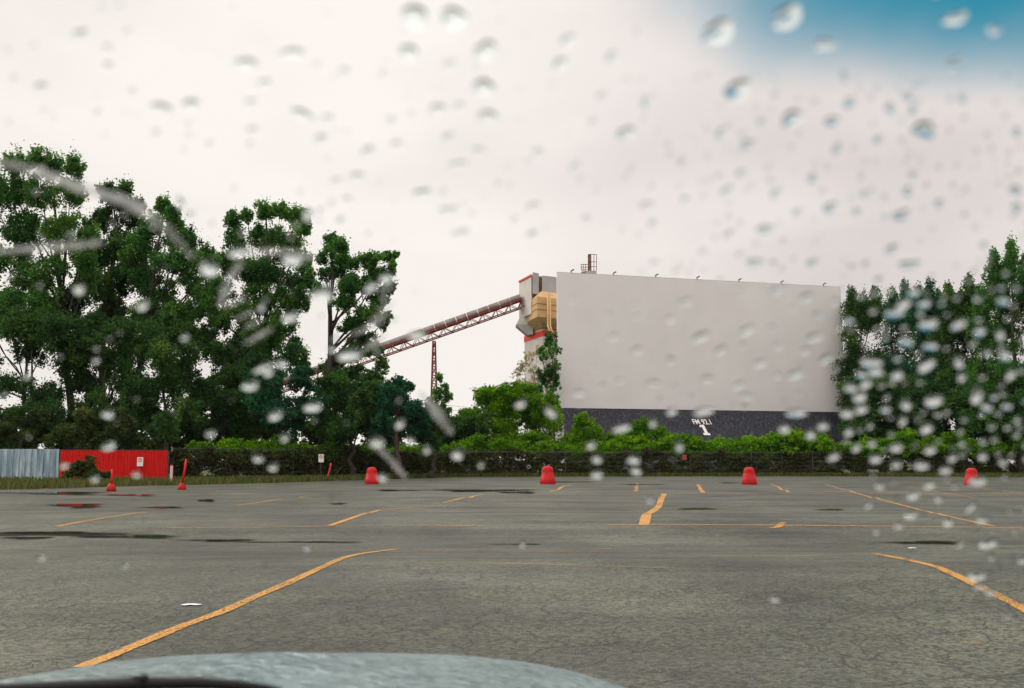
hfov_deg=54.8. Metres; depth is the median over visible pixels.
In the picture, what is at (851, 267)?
raindrop
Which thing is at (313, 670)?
car
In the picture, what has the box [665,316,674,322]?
raindrop
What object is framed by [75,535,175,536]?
puddle
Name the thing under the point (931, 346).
raindrop
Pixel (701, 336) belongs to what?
raindrop
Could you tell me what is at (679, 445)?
raindrop
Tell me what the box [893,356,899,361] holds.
raindrop
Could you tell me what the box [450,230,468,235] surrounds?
raindrop
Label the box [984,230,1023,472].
spiky tree
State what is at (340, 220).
raindrop
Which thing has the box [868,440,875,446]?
raindrop
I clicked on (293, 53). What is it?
raindrop
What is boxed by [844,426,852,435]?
raindrop
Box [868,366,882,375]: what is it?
raindrop
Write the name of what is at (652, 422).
raindrop
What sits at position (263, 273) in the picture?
poplar tree
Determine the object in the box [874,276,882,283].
raindrop
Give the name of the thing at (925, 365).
raindrop
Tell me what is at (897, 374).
raindrop
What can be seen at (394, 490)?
puddle
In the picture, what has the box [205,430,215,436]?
raindrop
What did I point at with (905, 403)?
raindrop
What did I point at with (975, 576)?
raindrop
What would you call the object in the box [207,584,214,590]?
raindrop
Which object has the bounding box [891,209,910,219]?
raindrop
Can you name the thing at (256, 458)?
raindrop
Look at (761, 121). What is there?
raindrop
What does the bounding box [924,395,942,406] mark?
raindrop
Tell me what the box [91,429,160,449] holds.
shrub
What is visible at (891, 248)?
raindrop
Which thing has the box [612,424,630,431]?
raindrop
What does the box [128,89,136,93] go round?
raindrop
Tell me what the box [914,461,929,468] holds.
raindrop
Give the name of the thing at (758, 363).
raindrop
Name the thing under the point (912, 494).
raindrop
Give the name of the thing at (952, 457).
raindrop
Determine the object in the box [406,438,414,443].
raindrop
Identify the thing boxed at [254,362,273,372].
raindrop
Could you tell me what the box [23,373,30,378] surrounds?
raindrop
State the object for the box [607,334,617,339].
raindrop
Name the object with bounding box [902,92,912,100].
raindrop
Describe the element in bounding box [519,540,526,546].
raindrop
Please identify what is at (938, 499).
raindrop
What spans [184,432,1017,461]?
ivy
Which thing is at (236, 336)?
broadleaf tree
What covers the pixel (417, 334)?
raindrop
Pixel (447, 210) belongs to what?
raindrop
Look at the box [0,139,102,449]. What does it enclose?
poplar tree
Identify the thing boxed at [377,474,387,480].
raindrop
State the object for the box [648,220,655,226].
raindrop
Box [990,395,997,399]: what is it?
raindrop
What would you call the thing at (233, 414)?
broadleaf tree
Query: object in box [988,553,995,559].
raindrop
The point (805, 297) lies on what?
raindrop
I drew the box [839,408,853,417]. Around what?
raindrop
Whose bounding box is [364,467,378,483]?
traffic drum
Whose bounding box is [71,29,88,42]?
raindrop
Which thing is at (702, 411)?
raindrop
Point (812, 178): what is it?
raindrop
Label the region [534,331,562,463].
young tree
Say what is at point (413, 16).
raindrop
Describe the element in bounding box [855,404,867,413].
raindrop
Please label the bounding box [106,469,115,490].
red post
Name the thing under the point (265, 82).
raindrop
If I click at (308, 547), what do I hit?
raindrop
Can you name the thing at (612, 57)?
raindrop
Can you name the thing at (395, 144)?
raindrop
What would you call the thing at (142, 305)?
raindrop
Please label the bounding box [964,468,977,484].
traffic drum
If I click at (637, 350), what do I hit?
raindrop
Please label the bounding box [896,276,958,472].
spiky tree
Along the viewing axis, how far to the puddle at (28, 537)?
16.29 m
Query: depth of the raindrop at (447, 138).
0.38 m
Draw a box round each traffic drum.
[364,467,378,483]
[540,466,555,483]
[741,467,757,484]
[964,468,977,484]
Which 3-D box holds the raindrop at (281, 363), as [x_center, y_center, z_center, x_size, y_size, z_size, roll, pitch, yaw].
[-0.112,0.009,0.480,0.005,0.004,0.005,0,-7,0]
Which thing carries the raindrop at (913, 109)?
attached to the car
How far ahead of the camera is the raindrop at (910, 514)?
0.56 m
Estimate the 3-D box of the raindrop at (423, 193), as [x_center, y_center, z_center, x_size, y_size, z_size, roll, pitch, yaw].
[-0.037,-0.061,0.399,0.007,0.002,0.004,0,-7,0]
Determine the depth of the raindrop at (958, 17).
0.33 m
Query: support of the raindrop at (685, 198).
attached to the car
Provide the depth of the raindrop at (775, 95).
0.36 m
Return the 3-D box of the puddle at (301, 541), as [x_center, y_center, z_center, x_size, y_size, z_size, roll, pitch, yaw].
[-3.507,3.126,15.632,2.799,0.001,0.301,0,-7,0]
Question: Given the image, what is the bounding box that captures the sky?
[0,0,1023,462]
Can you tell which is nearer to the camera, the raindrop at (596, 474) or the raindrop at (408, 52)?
the raindrop at (408, 52)
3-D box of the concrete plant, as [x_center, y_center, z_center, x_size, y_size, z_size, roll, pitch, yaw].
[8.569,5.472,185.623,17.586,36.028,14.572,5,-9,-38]
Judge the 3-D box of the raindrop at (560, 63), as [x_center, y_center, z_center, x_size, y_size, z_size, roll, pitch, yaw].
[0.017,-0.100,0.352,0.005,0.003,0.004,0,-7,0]
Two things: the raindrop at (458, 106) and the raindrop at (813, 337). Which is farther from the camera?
the raindrop at (813, 337)
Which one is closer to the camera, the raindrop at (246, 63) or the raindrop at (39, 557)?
the raindrop at (246, 63)
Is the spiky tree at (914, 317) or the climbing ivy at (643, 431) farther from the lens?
the spiky tree at (914, 317)
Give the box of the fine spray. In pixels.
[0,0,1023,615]
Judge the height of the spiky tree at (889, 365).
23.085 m
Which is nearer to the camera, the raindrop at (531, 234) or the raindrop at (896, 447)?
the raindrop at (531, 234)
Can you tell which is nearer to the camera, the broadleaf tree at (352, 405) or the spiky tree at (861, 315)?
the broadleaf tree at (352, 405)
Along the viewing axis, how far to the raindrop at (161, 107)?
0.37 m
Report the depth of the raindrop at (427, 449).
0.53 m
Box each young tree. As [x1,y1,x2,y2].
[425,371,453,471]
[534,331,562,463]
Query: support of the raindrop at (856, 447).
attached to the car
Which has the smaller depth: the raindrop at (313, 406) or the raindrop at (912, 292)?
the raindrop at (912, 292)
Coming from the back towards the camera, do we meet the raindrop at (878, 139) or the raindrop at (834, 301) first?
the raindrop at (834, 301)
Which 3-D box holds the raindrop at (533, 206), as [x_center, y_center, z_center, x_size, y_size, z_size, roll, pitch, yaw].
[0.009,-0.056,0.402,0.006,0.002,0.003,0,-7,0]
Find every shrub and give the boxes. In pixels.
[0,404,50,448]
[37,419,97,449]
[59,455,104,479]
[71,404,137,442]
[83,468,116,480]
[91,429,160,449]
[147,407,180,449]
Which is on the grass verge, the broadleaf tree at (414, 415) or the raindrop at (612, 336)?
the broadleaf tree at (414, 415)
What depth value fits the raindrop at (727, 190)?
0.39 m
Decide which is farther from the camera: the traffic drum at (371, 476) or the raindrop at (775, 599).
the traffic drum at (371, 476)
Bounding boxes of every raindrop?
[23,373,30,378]
[33,83,48,90]
[35,555,44,559]
[59,463,68,467]
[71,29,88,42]
[73,284,85,293]
[90,475,99,481]
[101,45,112,51]
[101,411,113,417]
[101,442,115,449]
[102,62,111,69]
[119,563,127,567]
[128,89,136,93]
[132,472,139,476]
[137,300,149,310]
[149,102,173,112]
[152,130,159,135]
[177,196,183,209]
[180,99,199,108]
[181,334,188,339]
[186,211,194,217]
[200,259,218,275]
[205,141,211,146]
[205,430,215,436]
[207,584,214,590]
[228,246,250,256]
[232,58,258,68]
[241,380,258,390]
[244,99,256,105]
[245,127,257,132]
[252,455,263,461]
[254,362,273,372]
[256,79,270,86]
[258,304,264,310]
[263,367,274,375]
[268,411,283,419]
[268,463,277,470]
[277,48,304,57]
[277,359,285,366]
[281,434,289,440]
[282,252,300,264]
[282,312,297,321]
[290,108,315,121]
[303,208,311,220]
[303,402,320,410]
[304,545,311,549]
[311,284,333,303]
[313,134,326,144]
[320,115,333,121]
[328,347,335,351]
[330,178,341,183]
[336,217,343,223]
[337,349,361,360]
[338,67,349,75]
[342,196,351,200]
[347,172,364,178]
[360,146,373,156]
[364,281,377,292]
[369,437,383,446]
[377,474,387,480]
[378,70,384,77]
[380,272,393,282]
[387,117,395,123]
[390,141,401,147]
[395,419,404,428]
[399,45,417,60]
[401,4,426,29]
[406,331,426,338]
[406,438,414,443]
[413,190,428,197]
[423,445,431,453]
[428,104,445,115]
[438,207,457,213]
[442,6,468,28]
[442,61,455,69]
[442,133,453,142]
[448,161,466,168]
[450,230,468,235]
[451,449,463,458]
[454,103,464,110]
[472,78,495,95]
[473,40,497,60]
[473,147,485,153]
[476,110,498,123]
[478,462,484,467]
[515,399,526,407]
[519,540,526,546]
[526,203,540,209]
[526,231,535,237]
[533,148,543,155]
[544,405,556,417]
[553,58,566,70]
[560,34,575,45]
[570,164,578,171]
[572,390,585,395]
[583,216,589,220]
[586,441,596,448]
[589,120,596,125]
[590,471,602,477]
[591,456,601,462]
[598,92,607,98]
[607,51,616,62]
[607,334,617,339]
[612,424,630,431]
[617,127,634,139]
[626,456,639,463]
[630,466,640,474]
[632,347,642,352]
[639,202,653,208]
[641,97,650,108]
[646,380,659,386]
[646,497,653,502]
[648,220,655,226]
[649,419,656,426]
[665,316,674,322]
[666,408,677,414]
[667,356,674,362]
[675,440,683,450]
[677,159,685,164]
[678,298,691,305]
[681,196,689,201]
[691,332,709,342]
[693,407,714,415]
[701,18,733,44]
[701,376,713,381]
[715,127,727,137]
[715,346,726,354]
[720,186,733,194]
[723,79,750,101]
[723,230,734,238]
[731,381,743,388]
[736,170,746,175]
[740,140,756,149]
[740,326,754,335]
[740,393,753,398]
[746,259,765,265]
[752,360,767,367]
[756,225,775,232]
[757,118,765,125]
[769,596,780,601]
[770,3,800,29]
[770,189,782,197]
[770,260,777,265]
[770,287,781,294]
[772,93,778,97]
[778,424,789,432]
[782,109,802,127]
[785,409,807,416]
[786,370,804,379]
[792,209,802,215]
[799,293,811,301]
[800,347,808,353]
[805,429,815,438]
[806,259,819,265]
[806,333,823,341]
[808,174,816,182]
[812,39,835,49]
[817,421,828,429]
[818,354,833,363]
[822,202,837,211]
[824,116,840,127]
[827,451,839,460]
[830,298,838,304]
[831,143,843,152]
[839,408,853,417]
[840,71,847,81]
[843,98,856,107]
[844,317,853,323]
[844,383,856,391]
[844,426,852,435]
[848,264,855,269]
[852,442,860,451]
[853,209,860,214]
[853,391,867,401]
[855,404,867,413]
[856,370,866,377]
[859,357,882,367]
[860,191,867,196]
[860,380,871,388]
[862,261,867,267]
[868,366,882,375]
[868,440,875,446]
[869,454,881,462]
[873,135,882,142]
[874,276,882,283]
[874,481,884,488]
[880,406,890,412]
[884,244,898,253]
[884,310,904,317]
[885,102,894,113]
[890,442,902,451]
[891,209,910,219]
[891,369,903,379]
[891,460,901,467]
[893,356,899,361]
[894,523,902,528]
[895,299,910,311]
[897,261,921,268]
[899,336,912,345]
[899,414,906,425]
[900,398,910,409]
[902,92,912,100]
[902,187,912,195]
[904,510,916,518]
[906,490,920,499]
[907,288,919,296]
[908,172,917,177]
[909,105,917,114]
[911,121,935,139]
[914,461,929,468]
[917,300,929,308]
[918,318,937,329]
[918,359,935,372]
[920,422,932,433]
[922,342,937,349]
[923,481,934,488]
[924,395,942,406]
[924,445,936,453]
[934,496,941,501]
[935,200,943,207]
[939,466,951,473]
[940,517,954,525]
[941,11,967,24]
[943,57,962,69]
[948,454,957,461]
[951,318,965,329]
[953,356,963,367]
[956,540,964,546]
[957,373,965,381]
[959,92,965,101]
[959,440,964,446]
[965,502,976,511]
[966,572,986,580]
[968,476,986,485]
[971,385,983,403]
[973,327,985,336]
[973,582,985,589]
[976,515,988,522]
[978,451,987,459]
[978,538,998,548]
[979,242,987,247]
[980,402,992,410]
[983,350,990,356]
[984,587,996,594]
[986,26,1001,35]
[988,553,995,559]
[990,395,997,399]
[995,329,1004,340]
[997,296,1009,304]
[998,458,1006,465]
[999,349,1010,360]
[1002,403,1011,408]
[1003,612,1010,618]
[1006,369,1015,380]
[1008,185,1021,194]
[1011,127,1021,136]
[1011,203,1020,212]
[1014,416,1020,422]
[1018,556,1023,563]
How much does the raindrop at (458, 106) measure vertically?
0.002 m
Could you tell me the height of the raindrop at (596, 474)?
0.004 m
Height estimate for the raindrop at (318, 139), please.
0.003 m
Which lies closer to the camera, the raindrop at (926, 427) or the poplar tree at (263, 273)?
the raindrop at (926, 427)
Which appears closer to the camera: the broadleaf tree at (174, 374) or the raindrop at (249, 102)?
the raindrop at (249, 102)
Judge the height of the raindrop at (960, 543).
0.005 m
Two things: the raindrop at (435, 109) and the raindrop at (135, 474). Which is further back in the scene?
the raindrop at (135, 474)
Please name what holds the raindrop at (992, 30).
attached to the car
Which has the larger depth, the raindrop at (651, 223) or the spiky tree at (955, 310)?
the spiky tree at (955, 310)
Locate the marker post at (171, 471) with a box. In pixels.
[170,465,172,478]
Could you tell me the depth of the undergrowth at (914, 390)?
101.91 m
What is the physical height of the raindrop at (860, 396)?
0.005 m
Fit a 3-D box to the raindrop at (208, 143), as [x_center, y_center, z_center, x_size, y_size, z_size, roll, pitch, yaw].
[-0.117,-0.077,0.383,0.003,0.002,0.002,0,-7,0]
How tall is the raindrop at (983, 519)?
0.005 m
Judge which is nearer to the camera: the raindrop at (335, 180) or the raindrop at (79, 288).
the raindrop at (335, 180)
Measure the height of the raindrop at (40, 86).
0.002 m
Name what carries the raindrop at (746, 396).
attached to the car
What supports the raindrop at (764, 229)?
attached to the car
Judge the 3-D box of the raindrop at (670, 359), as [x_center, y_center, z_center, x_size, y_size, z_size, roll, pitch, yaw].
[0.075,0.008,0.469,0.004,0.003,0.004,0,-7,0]
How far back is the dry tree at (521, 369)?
107.50 m
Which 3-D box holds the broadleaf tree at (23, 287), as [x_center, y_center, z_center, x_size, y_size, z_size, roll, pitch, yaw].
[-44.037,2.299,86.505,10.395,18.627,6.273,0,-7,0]
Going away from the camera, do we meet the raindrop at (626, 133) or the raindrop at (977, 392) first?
the raindrop at (626, 133)
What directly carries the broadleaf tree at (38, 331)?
on the ground at (846, 470)
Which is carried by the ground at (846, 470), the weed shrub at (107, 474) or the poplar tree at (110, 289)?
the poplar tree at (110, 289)
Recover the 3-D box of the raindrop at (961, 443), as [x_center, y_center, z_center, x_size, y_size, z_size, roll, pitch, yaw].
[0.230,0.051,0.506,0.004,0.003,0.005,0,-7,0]
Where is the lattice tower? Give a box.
[430,341,437,412]
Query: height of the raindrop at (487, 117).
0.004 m
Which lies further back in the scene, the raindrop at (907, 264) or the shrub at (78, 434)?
the shrub at (78, 434)
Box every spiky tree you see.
[828,284,890,469]
[873,278,920,473]
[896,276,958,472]
[924,271,986,469]
[949,245,1023,469]
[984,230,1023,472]
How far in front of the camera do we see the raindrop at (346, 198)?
0.40 m
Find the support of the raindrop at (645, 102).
attached to the car
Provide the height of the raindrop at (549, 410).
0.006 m
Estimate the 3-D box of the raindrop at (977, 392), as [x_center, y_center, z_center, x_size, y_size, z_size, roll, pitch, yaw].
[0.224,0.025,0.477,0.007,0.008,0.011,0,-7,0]
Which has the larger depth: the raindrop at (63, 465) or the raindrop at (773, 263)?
the raindrop at (63, 465)
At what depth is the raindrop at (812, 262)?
0.42 m
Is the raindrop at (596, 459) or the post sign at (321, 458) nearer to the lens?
the raindrop at (596, 459)
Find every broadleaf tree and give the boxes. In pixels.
[0,268,66,401]
[0,303,95,448]
[47,307,150,439]
[83,307,139,398]
[108,316,213,450]
[152,313,217,472]
[184,321,274,468]
[224,313,263,472]
[234,360,334,469]
[305,366,395,475]
[367,375,437,478]
[405,408,455,477]
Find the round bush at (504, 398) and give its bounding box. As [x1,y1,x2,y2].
[458,380,564,450]
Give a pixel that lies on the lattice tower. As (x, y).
(434, 370)
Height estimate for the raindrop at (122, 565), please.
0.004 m
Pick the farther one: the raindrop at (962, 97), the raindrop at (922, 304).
the raindrop at (922, 304)
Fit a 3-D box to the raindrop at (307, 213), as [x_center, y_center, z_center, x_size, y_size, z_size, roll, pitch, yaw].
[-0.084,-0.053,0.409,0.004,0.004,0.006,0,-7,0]
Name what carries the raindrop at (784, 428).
attached to the car
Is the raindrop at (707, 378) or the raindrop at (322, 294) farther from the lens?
the raindrop at (707, 378)
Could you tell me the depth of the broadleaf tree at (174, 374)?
77.45 m
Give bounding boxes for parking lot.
[0,476,1023,687]
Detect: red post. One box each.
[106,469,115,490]
[177,459,186,489]
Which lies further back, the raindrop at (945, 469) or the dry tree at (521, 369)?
the dry tree at (521, 369)
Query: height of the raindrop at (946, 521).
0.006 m
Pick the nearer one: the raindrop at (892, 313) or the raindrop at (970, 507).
the raindrop at (892, 313)
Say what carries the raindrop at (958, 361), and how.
attached to the car
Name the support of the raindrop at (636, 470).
attached to the car
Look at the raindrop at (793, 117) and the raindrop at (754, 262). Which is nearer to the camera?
the raindrop at (793, 117)
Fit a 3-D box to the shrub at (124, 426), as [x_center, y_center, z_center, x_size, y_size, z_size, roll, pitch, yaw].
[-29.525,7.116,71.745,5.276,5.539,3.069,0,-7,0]
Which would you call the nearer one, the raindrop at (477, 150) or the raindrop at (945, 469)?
the raindrop at (477, 150)
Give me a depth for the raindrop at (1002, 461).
0.52 m
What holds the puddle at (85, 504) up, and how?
on the parking lot
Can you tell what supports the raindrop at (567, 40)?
attached to the car
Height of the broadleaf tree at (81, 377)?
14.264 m
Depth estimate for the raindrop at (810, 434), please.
0.51 m
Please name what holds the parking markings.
on the parking lot
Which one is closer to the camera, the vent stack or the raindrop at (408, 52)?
the raindrop at (408, 52)
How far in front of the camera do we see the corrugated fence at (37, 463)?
68.46 m
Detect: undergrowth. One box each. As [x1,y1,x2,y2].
[0,407,498,476]
[830,367,1013,471]
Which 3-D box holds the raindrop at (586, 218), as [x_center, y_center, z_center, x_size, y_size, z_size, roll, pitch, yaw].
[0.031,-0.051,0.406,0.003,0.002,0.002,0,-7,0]
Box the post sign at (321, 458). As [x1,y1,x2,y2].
[318,454,323,461]
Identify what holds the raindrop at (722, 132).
attached to the car
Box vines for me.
[169,444,1017,477]
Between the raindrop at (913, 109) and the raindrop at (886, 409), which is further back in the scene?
the raindrop at (886, 409)
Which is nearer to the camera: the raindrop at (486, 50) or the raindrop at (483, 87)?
the raindrop at (486, 50)
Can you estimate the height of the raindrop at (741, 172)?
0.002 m
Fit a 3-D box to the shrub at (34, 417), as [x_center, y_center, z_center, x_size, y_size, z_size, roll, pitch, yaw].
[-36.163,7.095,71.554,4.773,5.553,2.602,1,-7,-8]
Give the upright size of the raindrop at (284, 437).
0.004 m
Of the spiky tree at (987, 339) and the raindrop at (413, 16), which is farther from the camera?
the spiky tree at (987, 339)
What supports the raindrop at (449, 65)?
attached to the car
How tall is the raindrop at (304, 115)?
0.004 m
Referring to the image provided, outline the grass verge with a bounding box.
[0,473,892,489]
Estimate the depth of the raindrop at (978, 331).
0.44 m
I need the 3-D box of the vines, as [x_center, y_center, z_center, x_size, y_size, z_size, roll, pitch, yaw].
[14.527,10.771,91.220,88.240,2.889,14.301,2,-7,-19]
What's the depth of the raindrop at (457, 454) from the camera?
0.53 m
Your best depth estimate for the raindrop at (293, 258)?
0.43 m
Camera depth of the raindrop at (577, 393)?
0.49 m
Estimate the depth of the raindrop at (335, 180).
0.40 m
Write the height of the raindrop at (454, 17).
0.005 m
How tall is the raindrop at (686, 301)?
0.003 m
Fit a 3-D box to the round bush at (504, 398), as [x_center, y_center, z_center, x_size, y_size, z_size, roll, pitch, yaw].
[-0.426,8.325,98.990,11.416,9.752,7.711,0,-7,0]
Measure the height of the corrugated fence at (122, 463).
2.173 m
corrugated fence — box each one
[0,449,61,479]
[59,450,168,478]
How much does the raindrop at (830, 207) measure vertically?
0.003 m
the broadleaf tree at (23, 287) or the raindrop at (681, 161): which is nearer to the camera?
the raindrop at (681, 161)
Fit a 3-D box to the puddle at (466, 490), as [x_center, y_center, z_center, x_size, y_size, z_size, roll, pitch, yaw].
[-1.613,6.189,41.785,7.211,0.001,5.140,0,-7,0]
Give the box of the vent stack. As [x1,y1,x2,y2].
[581,254,596,273]
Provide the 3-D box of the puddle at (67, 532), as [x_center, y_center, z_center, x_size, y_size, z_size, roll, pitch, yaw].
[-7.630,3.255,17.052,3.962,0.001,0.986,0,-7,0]
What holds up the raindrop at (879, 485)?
attached to the car
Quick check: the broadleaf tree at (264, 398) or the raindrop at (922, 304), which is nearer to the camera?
the raindrop at (922, 304)
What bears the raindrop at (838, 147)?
attached to the car
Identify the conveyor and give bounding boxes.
[282,294,524,392]
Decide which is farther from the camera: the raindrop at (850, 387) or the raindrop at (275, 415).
the raindrop at (275, 415)
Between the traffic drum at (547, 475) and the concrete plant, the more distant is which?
the concrete plant
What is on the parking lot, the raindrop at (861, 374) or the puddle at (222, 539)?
the puddle at (222, 539)
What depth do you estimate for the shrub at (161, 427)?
71.18 m
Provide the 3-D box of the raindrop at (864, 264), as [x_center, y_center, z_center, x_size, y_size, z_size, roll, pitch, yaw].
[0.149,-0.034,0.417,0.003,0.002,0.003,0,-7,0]
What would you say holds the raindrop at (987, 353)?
attached to the car
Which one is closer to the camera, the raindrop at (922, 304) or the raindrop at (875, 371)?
the raindrop at (922, 304)
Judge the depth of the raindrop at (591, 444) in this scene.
0.52 m
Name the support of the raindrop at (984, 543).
attached to the car
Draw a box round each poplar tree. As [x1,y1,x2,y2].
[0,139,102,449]
[64,174,147,409]
[116,191,226,448]
[205,196,318,442]
[312,230,399,474]
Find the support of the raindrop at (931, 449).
attached to the car
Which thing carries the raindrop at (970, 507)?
attached to the car
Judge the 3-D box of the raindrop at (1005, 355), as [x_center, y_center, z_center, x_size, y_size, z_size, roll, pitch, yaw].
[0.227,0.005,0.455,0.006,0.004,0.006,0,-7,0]
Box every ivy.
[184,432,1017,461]
[488,411,1019,460]
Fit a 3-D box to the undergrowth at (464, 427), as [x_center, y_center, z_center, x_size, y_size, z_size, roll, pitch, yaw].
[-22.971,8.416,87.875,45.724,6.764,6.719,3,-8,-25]
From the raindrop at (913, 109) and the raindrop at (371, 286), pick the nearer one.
the raindrop at (913, 109)
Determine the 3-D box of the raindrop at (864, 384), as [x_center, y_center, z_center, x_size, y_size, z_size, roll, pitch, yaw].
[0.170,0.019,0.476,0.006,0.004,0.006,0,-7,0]
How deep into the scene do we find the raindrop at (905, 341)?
0.45 m
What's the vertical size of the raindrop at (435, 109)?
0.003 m
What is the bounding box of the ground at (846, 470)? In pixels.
[58,463,1015,476]
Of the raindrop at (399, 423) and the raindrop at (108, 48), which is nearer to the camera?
the raindrop at (108, 48)
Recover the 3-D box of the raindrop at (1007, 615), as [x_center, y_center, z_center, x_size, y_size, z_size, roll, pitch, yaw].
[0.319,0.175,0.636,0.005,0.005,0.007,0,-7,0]
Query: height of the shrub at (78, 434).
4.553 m
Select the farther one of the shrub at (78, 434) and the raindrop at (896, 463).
the shrub at (78, 434)
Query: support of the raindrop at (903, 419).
attached to the car
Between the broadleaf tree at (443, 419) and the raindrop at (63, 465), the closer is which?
the raindrop at (63, 465)
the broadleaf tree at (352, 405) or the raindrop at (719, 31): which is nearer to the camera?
the raindrop at (719, 31)
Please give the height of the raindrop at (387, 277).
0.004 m
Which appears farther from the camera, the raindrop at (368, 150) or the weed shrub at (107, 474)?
the weed shrub at (107, 474)
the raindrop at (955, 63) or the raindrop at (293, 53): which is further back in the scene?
the raindrop at (293, 53)
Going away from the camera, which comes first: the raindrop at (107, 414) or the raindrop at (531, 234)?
the raindrop at (531, 234)
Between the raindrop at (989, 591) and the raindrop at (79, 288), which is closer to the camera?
the raindrop at (79, 288)
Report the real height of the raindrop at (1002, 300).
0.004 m
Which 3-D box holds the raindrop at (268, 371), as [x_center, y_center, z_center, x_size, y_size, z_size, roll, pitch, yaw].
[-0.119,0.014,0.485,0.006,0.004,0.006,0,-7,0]
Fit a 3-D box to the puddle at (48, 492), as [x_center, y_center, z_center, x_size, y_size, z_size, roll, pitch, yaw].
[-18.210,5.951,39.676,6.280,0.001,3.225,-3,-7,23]
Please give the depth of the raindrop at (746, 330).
0.45 m
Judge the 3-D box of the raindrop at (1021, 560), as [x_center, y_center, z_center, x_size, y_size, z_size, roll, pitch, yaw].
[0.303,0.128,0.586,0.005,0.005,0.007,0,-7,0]
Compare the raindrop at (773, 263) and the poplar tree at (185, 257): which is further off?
the poplar tree at (185, 257)
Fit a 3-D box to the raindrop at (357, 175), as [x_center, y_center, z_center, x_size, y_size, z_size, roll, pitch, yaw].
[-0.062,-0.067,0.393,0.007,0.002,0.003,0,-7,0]
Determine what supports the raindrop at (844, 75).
attached to the car
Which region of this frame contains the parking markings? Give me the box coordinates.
[59,483,1023,666]
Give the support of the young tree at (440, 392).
on the grass verge
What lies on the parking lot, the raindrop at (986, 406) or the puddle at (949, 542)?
the puddle at (949, 542)
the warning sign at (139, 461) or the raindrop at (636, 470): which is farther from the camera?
the warning sign at (139, 461)
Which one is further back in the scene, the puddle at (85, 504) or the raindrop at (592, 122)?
the puddle at (85, 504)
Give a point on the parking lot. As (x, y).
(667, 621)
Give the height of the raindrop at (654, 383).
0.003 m
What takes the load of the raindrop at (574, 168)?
attached to the car
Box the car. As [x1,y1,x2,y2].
[0,652,624,687]
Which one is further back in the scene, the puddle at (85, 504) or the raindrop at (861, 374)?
the puddle at (85, 504)
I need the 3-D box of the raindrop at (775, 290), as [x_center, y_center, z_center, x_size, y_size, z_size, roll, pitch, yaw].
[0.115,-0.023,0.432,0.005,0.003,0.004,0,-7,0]
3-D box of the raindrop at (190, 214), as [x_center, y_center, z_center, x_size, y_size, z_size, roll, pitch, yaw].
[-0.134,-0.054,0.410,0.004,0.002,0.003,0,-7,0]
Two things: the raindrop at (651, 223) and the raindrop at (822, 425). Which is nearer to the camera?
the raindrop at (651, 223)
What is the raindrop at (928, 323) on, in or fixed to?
attached to the car
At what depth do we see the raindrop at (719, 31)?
0.34 m
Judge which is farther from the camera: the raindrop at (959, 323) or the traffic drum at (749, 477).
the traffic drum at (749, 477)
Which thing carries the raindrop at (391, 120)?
attached to the car
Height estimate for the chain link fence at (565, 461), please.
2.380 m
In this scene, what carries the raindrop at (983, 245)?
attached to the car
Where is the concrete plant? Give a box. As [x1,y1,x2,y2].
[516,272,560,469]
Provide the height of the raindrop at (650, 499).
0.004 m
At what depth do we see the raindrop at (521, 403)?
0.50 m
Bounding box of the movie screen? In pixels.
[556,269,875,473]
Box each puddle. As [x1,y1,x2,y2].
[0,492,93,493]
[0,531,124,533]
[4,536,51,537]
[53,503,95,505]
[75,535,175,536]
[104,494,154,494]
[192,539,252,540]
[243,541,360,541]
[376,489,415,490]
[439,489,532,491]
[619,484,665,484]
[679,508,716,508]
[898,541,957,543]
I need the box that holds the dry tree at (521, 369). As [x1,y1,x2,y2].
[470,344,540,472]
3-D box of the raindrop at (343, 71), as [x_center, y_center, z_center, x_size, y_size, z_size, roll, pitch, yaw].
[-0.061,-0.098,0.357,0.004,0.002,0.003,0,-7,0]
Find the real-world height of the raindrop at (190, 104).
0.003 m
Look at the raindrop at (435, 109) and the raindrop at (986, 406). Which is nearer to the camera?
the raindrop at (435, 109)
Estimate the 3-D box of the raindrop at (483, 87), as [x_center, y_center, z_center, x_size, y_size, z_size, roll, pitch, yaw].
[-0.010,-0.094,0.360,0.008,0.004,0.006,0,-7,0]
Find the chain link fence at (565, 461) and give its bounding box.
[173,447,1016,474]
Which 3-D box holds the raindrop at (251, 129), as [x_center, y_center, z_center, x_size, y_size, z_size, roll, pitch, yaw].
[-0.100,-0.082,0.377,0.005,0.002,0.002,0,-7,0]
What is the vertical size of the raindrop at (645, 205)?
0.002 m
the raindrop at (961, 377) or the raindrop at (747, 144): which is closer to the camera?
the raindrop at (747, 144)
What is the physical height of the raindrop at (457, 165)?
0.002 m
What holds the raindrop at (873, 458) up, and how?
attached to the car
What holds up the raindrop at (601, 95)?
attached to the car
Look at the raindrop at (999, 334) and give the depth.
0.45 m
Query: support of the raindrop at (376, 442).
attached to the car
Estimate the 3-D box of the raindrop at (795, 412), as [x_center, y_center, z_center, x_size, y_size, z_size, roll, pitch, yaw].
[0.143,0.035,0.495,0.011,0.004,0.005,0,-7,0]
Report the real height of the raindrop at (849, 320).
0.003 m
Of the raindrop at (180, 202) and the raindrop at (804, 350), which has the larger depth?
the raindrop at (804, 350)
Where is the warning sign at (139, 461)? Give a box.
[137,457,142,465]
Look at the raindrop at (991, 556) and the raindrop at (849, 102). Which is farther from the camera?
the raindrop at (991, 556)
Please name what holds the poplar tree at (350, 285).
on the grass verge

